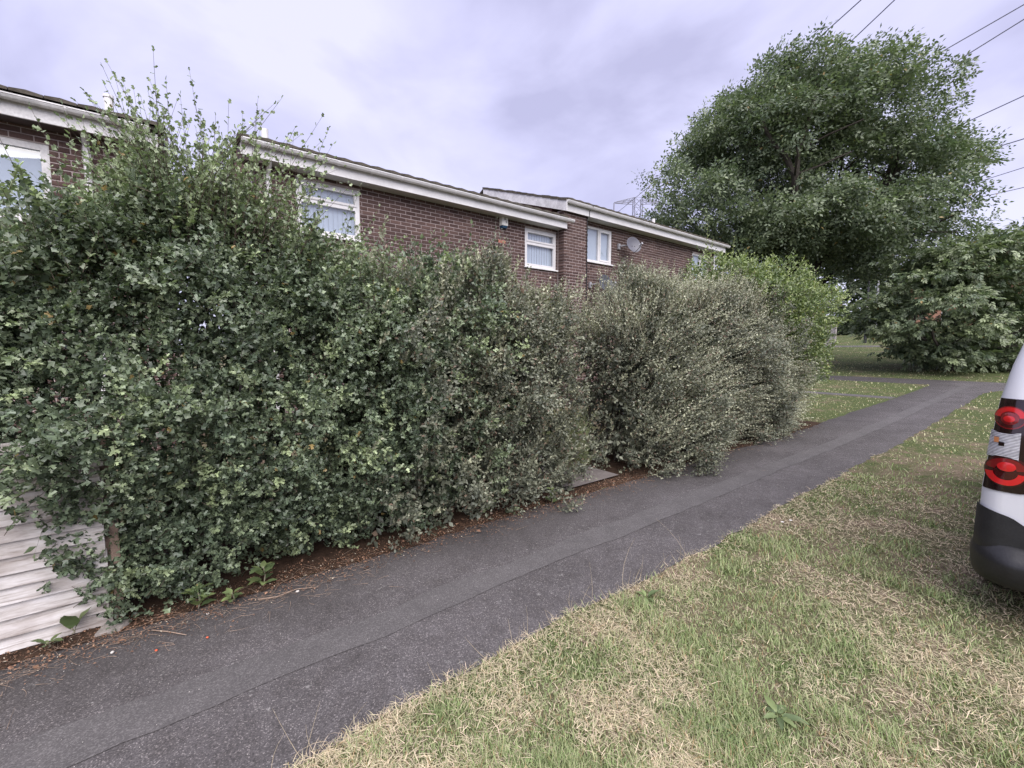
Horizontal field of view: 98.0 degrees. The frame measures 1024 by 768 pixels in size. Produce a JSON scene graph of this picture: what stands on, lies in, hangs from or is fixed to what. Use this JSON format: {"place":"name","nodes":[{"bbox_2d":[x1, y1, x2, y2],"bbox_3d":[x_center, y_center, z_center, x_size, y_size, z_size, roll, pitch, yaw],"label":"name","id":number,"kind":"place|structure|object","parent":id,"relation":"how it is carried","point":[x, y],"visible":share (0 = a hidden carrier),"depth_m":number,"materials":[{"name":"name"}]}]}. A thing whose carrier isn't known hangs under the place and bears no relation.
{"place":"outdoors","nodes":[
{"label":"outdoors","id":0,"kind":"place"},
{"bbox_2d":[0,0,1023,346],"label":"sky","id":1,"kind":"structure","parent":0,"point":[560,98],"materials":[{"name":"white"}]},
{"bbox_2d":[115,331,1023,767],"bbox_3d":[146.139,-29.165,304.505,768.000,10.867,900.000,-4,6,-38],"label":"ground","id":2,"kind":"structure","parent":0,"point":[953,425],"depth_m":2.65,"materials":[{"name":"green plant"}]},
{"bbox_2d":[0,84,178,454],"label":"brick house","id":3,"kind":"structure","parent":2,"relation":"on","point":[22,138],"depth_m":5.85,"materials":[{"name":"brown brick"}]},
{"bbox_2d":[0,136,51,222],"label":"window","id":4,"kind":"structure","parent":3,"relation":"in","point":[31,153],"depth_m":5.83,"materials":[{"name":"white paint"}]},
{"bbox_2d":[228,128,574,437],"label":"brick house","id":5,"kind":"structure","parent":2,"relation":"on","point":[416,207],"depth_m":9.04,"materials":[{"name":"brown brick"}]},
{"bbox_2d":[295,178,360,241],"bbox_3d":[-3.346,-3.150,8.142,1.180,0.960,0.161,-4,6,-38],"label":"window","id":6,"kind":"structure","parent":5,"relation":"in","point":[340,203],"depth_m":8.25,"materials":[{"name":"white plastic"}]},
{"bbox_2d":[499,217,507,228],"bbox_3d":[-0.187,-3.837,10.483,0.210,0.340,0.085,-4,6,-38],"label":"alarm box","id":7,"kind":"object","parent":5,"relation":"attached to","point":[503,222],"visible":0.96,"depth_m":10.45,"materials":[{"name":"plastic"}]},
{"bbox_2d":[524,228,557,271],"bbox_3d":[0.721,-3.401,11.332,1.130,0.970,0.161,-4,6,-38],"label":"window","id":8,"kind":"structure","parent":5,"relation":"in","point":[541,242],"depth_m":11.39,"materials":[{"name":"white plastic"}]},
{"bbox_2d":[0,419,819,668],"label":"hedge bed","id":9,"kind":"object","parent":2,"relation":"on","point":[320,550],"visible":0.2,"depth_m":3.44,"materials":[{"name":"brown soil"}]},
{"bbox_2d":[31,632,62,647],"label":"broadleaf weed","id":10,"kind":"object","parent":9,"relation":"on","point":[47,641],"visible":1,"depth_m":2.36,"materials":[{"name":"green plant"}]},
{"bbox_2d":[0,429,124,654],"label":"board fence","id":11,"kind":"object","parent":9,"relation":"on","point":[29,613],"visible":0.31,"depth_m":2.38,"materials":[{"name":"white wood"}]},
{"bbox_2d":[59,607,90,633],"bbox_3d":[-2.424,1.298,2.445,0.128,0.152,0.130,1,5,14],"label":"broadleaf weed","id":12,"kind":"object","parent":9,"relation":"on","point":[69,622],"visible":1,"depth_m":2.42,"materials":[{"name":"green plant"}]},
{"bbox_2d":[94,619,131,636],"bbox_3d":[-2.250,1.373,2.513,0.141,0.022,0.097,-2,5,-24],"label":"flat stone","id":13,"kind":"object","parent":9,"relation":"on","point":[117,626],"visible":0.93,"depth_m":2.50,"materials":[{"name":"grey stone"}]},
{"bbox_2d":[246,560,276,584],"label":"broadleaf weed","id":14,"kind":"object","parent":9,"relation":"on","point":[265,566],"visible":1,"depth_m":2.97,"materials":[{"name":"green plant"}]},
{"bbox_2d":[0,45,530,633],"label":"hawthorn hedge","id":15,"kind":"object","parent":9,"relation":"on","point":[148,233],"visible":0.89,"depth_m":2.75,"materials":[{"name":"green plant"}]},
{"bbox_2d":[0,424,817,728],"bbox_3d":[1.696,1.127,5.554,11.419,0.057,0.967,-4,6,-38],"label":"leaf litter","id":16,"kind":"object","parent":9,"relation":"on","point":[105,636],"visible":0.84,"depth_m":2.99,"materials":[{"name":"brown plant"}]},
{"bbox_2d":[307,214,608,554],"bbox_3d":[-0.461,-0.007,4.547,3.074,3.077,2.551,-4,6,-38],"label":"cotoneaster hedge","id":17,"kind":"object","parent":9,"relation":"on","point":[544,364],"visible":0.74,"depth_m":4.07,"materials":[{"name":"green plant"}]},
{"bbox_2d":[545,486,557,503],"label":"broadleaf weed","id":18,"kind":"object","parent":9,"relation":"on","point":[551,495],"visible":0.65,"depth_m":4.54,"materials":[{"name":"green plant"}]},
{"bbox_2d":[508,455,617,491],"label":"garden slab","id":19,"kind":"structure","parent":9,"relation":"on","point":[598,474],"depth_m":5.40,"materials":[{"name":"concrete"}]},
{"bbox_2d":[544,408,599,474],"bbox_3d":[0.690,0.664,5.442,0.700,0.870,0.756,-1,5,-15],"label":"rosemary bush","id":20,"kind":"object","parent":19,"relation":"on","point":[580,441],"visible":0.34,"depth_m":5.36,"materials":[{"name":"green plant"}]},
{"bbox_2d":[557,254,828,478],"bbox_3d":[3.458,-0.338,7.488,6.476,3.351,2.493,-4,6,-38],"label":"cotoneaster hedge","id":21,"kind":"object","parent":9,"relation":"on","point":[700,342],"visible":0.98,"depth_m":6.10,"materials":[{"name":"green plant"}]},
{"bbox_2d":[271,524,705,767],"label":"grass stalks","id":22,"kind":"object","parent":2,"relation":"on","point":[478,652],"depth_m":2.20,"materials":[{"name":"plant"}]},
{"bbox_2d":[0,385,1003,767],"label":"footpath","id":23,"kind":"structure","parent":2,"relation":"on","point":[336,693],"depth_m":2.61,"materials":[{"name":"grey asphalt"}]},
{"bbox_2d":[151,629,186,634],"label":"fallen twig","id":24,"kind":"object","parent":23,"relation":"on","point":[167,631],"visible":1,"depth_m":2.49,"materials":[{"name":"brown wood"}]},
{"bbox_2d":[181,582,215,608],"bbox_3d":[-1.907,1.288,2.710,0.151,0.165,0.145,1,5,7],"label":"broadleaf weed","id":25,"kind":"object","parent":23,"relation":"on","point":[198,587],"visible":0.97,"depth_m":2.70,"materials":[{"name":"green plant"}]},
{"bbox_2d":[221,587,242,602],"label":"broadleaf weed","id":26,"kind":"object","parent":23,"relation":"on","point":[228,591],"visible":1,"depth_m":2.78,"materials":[{"name":"green plant"}]},
{"bbox_2d":[258,587,314,599],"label":"fallen twig","id":27,"kind":"object","parent":23,"relation":"on","point":[283,594],"visible":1,"depth_m":2.85,"materials":[{"name":"wood"}]},
{"bbox_2d":[2,443,838,766],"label":"grit","id":28,"kind":"object","parent":23,"relation":"on","point":[326,591],"visible":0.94,"depth_m":2.44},
{"bbox_2d":[480,187,730,406],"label":"brick house","id":29,"kind":"structure","parent":2,"relation":"on","point":[591,237],"depth_m":12.73,"materials":[{"name":"brown brick"}]},
{"bbox_2d":[587,226,613,265],"bbox_3d":[2.466,-3.916,12.667,1.150,0.995,0.160,-4,6,-38],"label":"window","id":30,"kind":"structure","parent":29,"relation":"in","point":[599,240],"depth_m":12.69,"materials":[{"name":"white plastic"}]},
{"bbox_2d":[588,275,615,289],"bbox_3d":[2.490,-2.772,12.249,0.712,0.503,0.493,0,5,2],"label":"satellite dish","id":31,"kind":"object","parent":29,"relation":"attached to","point":[604,278],"visible":0.47,"depth_m":12.38,"materials":[{"name":"grey metal"}]},
{"bbox_2d":[617,237,642,253],"bbox_3d":[3.425,-4.051,12.920,0.683,0.487,0.483,1,5,8],"label":"satellite dish","id":32,"kind":"object","parent":29,"relation":"attached to","point":[634,245],"visible":1,"depth_m":13.04,"materials":[{"name":"grey paint"}]},
{"bbox_2d":[692,253,707,279],"bbox_3d":[6.733,-4.170,16.056,1.100,0.950,0.097,-4,6,-38],"label":"window","id":33,"kind":"structure","parent":29,"relation":"in","point":[695,256],"depth_m":16.00,"materials":[{"name":"white plastic"}]},
{"bbox_2d":[613,197,661,219],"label":"pylon","id":34,"kind":"object","parent":2,"relation":"on","point":[629,200],"visible":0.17,"depth_m":150.21,"materials":[{"name":"metal"}]},
{"bbox_2d":[619,0,860,210],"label":"power cable","id":35,"kind":"object","parent":34,"relation":"attached to","point":[812,43],"visible":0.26,"depth_m":62.26,"materials":[{"name":"metal"}]},
{"bbox_2d":[686,0,894,193],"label":"power cable","id":36,"kind":"object","parent":34,"relation":"attached to","point":[867,25],"visible":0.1,"depth_m":61.94,"materials":[{"name":"metal"}]},
{"bbox_2d":[647,4,1023,216],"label":"power cable","id":37,"kind":"object","parent":34,"relation":"attached to","point":[963,39],"visible":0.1,"depth_m":63.46,"materials":[{"name":"metal"}]},
{"bbox_2d":[708,19,1023,211],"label":"power cable","id":38,"kind":"object","parent":34,"relation":"attached to","point":[980,46],"visible":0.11,"depth_m":63.91,"materials":[{"name":"metal"}]},
{"bbox_2d":[903,187,1023,214],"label":"power cable","id":39,"kind":"object","parent":34,"relation":"attached to","point":[995,193],"visible":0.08,"depth_m":62.04,"materials":[{"name":"metal"}]},
{"bbox_2d":[964,95,1023,123],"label":"power cable","id":40,"kind":"object","parent":34,"relation":"attached to","point":[995,108],"visible":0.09,"depth_m":62.95,"materials":[{"name":"metal"}]},
{"bbox_2d":[964,167,1023,186],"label":"power cable","id":41,"kind":"object","parent":34,"relation":"attached to","point":[1000,174],"visible":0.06,"depth_m":62.33,"materials":[{"name":"metal"}]},
{"bbox_2d":[636,589,658,604],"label":"dandelion","id":42,"kind":"object","parent":2,"relation":"on","point":[651,592],"visible":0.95,"depth_m":2.85,"materials":[{"name":"green plant"}]},
{"bbox_2d":[699,717,740,743],"bbox_3d":[0.872,1.442,1.860,0.164,0.032,0.145,1,5,7],"label":"dandelion","id":43,"kind":"object","parent":2,"relation":"on","point":[729,726],"visible":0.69,"depth_m":1.86,"materials":[{"name":"green plant"}]},
{"bbox_2d":[682,224,851,427],"bbox_3d":[4.824,-0.942,8.385,4.423,3.796,1.824,-3,5,-30],"label":"rose shrub","id":44,"kind":"object","parent":2,"relation":"on","point":[811,294],"visible":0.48,"depth_m":8.04,"materials":[{"name":"green plant"}]},
{"bbox_2d":[761,694,810,730],"bbox_3d":[1.150,1.430,1.937,0.171,0.039,0.193,-1,5,-10],"label":"dandelion","id":45,"kind":"object","parent":2,"relation":"on","point":[773,708],"visible":1,"depth_m":1.91,"materials":[{"name":"green plant"}]},
{"bbox_2d":[726,260,910,328],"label":"wood","id":46,"kind":"object","parent":2,"relation":"on","point":[853,291],"visible":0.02,"depth_m":57.84,"materials":[{"name":"green plant"}]},
{"bbox_2d":[806,304,833,318],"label":"garden shrub","id":47,"kind":"object","parent":2,"relation":"on","point":[824,310],"visible":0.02,"depth_m":49.45,"materials":[{"name":"green plant"}]},
{"bbox_2d":[627,16,1015,358],"bbox_3d":[15.262,-8.892,23.164,18.892,16.712,11.285,-1,5,-8],"label":"ash tree","id":48,"kind":"object","parent":2,"relation":"on","point":[783,110],"visible":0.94,"depth_m":20.68,"materials":[{"name":"green plant"}]},
{"bbox_2d":[824,325,836,345],"bbox_3d":[25.269,-3.901,36.428,0.111,1.980,2.243,-3,6,-31],"label":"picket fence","id":49,"kind":"object","parent":2,"relation":"on","point":[834,330],"visible":0.06,"depth_m":35.64,"materials":[{"name":"white wood"}]},
{"bbox_2d":[824,309,863,334],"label":"garden shrub","id":50,"kind":"object","parent":2,"relation":"on","point":[844,326],"visible":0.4,"depth_m":46.23,"materials":[{"name":"green plant"}]},
{"bbox_2d":[863,283,869,342],"bbox_3d":[28.991,-6.603,35.501,0.300,7.020,1.209,-4,6,-38],"label":"lamp post","id":51,"kind":"object","parent":2,"relation":"on","point":[865,330],"visible":0.08,"depth_m":36.03,"materials":[{"name":"grey metal"}]},
{"bbox_2d":[812,375,1005,387],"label":"crossing footpath","id":52,"kind":"structure","parent":2,"relation":"on","point":[937,382],"depth_m":17.36,"materials":[{"name":"grey asphalt"}]},
{"bbox_2d":[846,217,1023,373],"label":"cherry tree","id":53,"kind":"object","parent":2,"relation":"on","point":[976,274],"visible":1,"depth_m":18.76,"materials":[{"name":"green plant"}]},
{"bbox_2d":[912,244,1022,335],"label":"brick house","id":54,"kind":"structure","parent":2,"relation":"on","point":[935,314],"depth_m":38.79,"materials":[{"name":"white brick"}]},
{"bbox_2d":[970,344,1023,592],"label":"white van","id":55,"kind":"object","parent":2,"relation":"on","point":[997,548],"visible":1,"depth_m":2.51,"materials":[{"name":"white paint"}]},
{"bbox_2d":[804,391,894,398],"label":"garden path","id":56,"kind":"structure","parent":0,"point":[851,394],"depth_m":13.77,"materials":[{"name":"concrete"}]},
{"bbox_2d":[834,346,879,346],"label":"footpath","id":57,"kind":"structure","parent":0,"point":[857,346],"depth_m":33.67,"materials":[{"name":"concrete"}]},
{"bbox_2d":[797,336,1008,513],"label":"grass","id":58,"kind":"structure","parent":0,"point":[924,467],"depth_m":6.86,"materials":[{"name":"green plant"}]}
]}

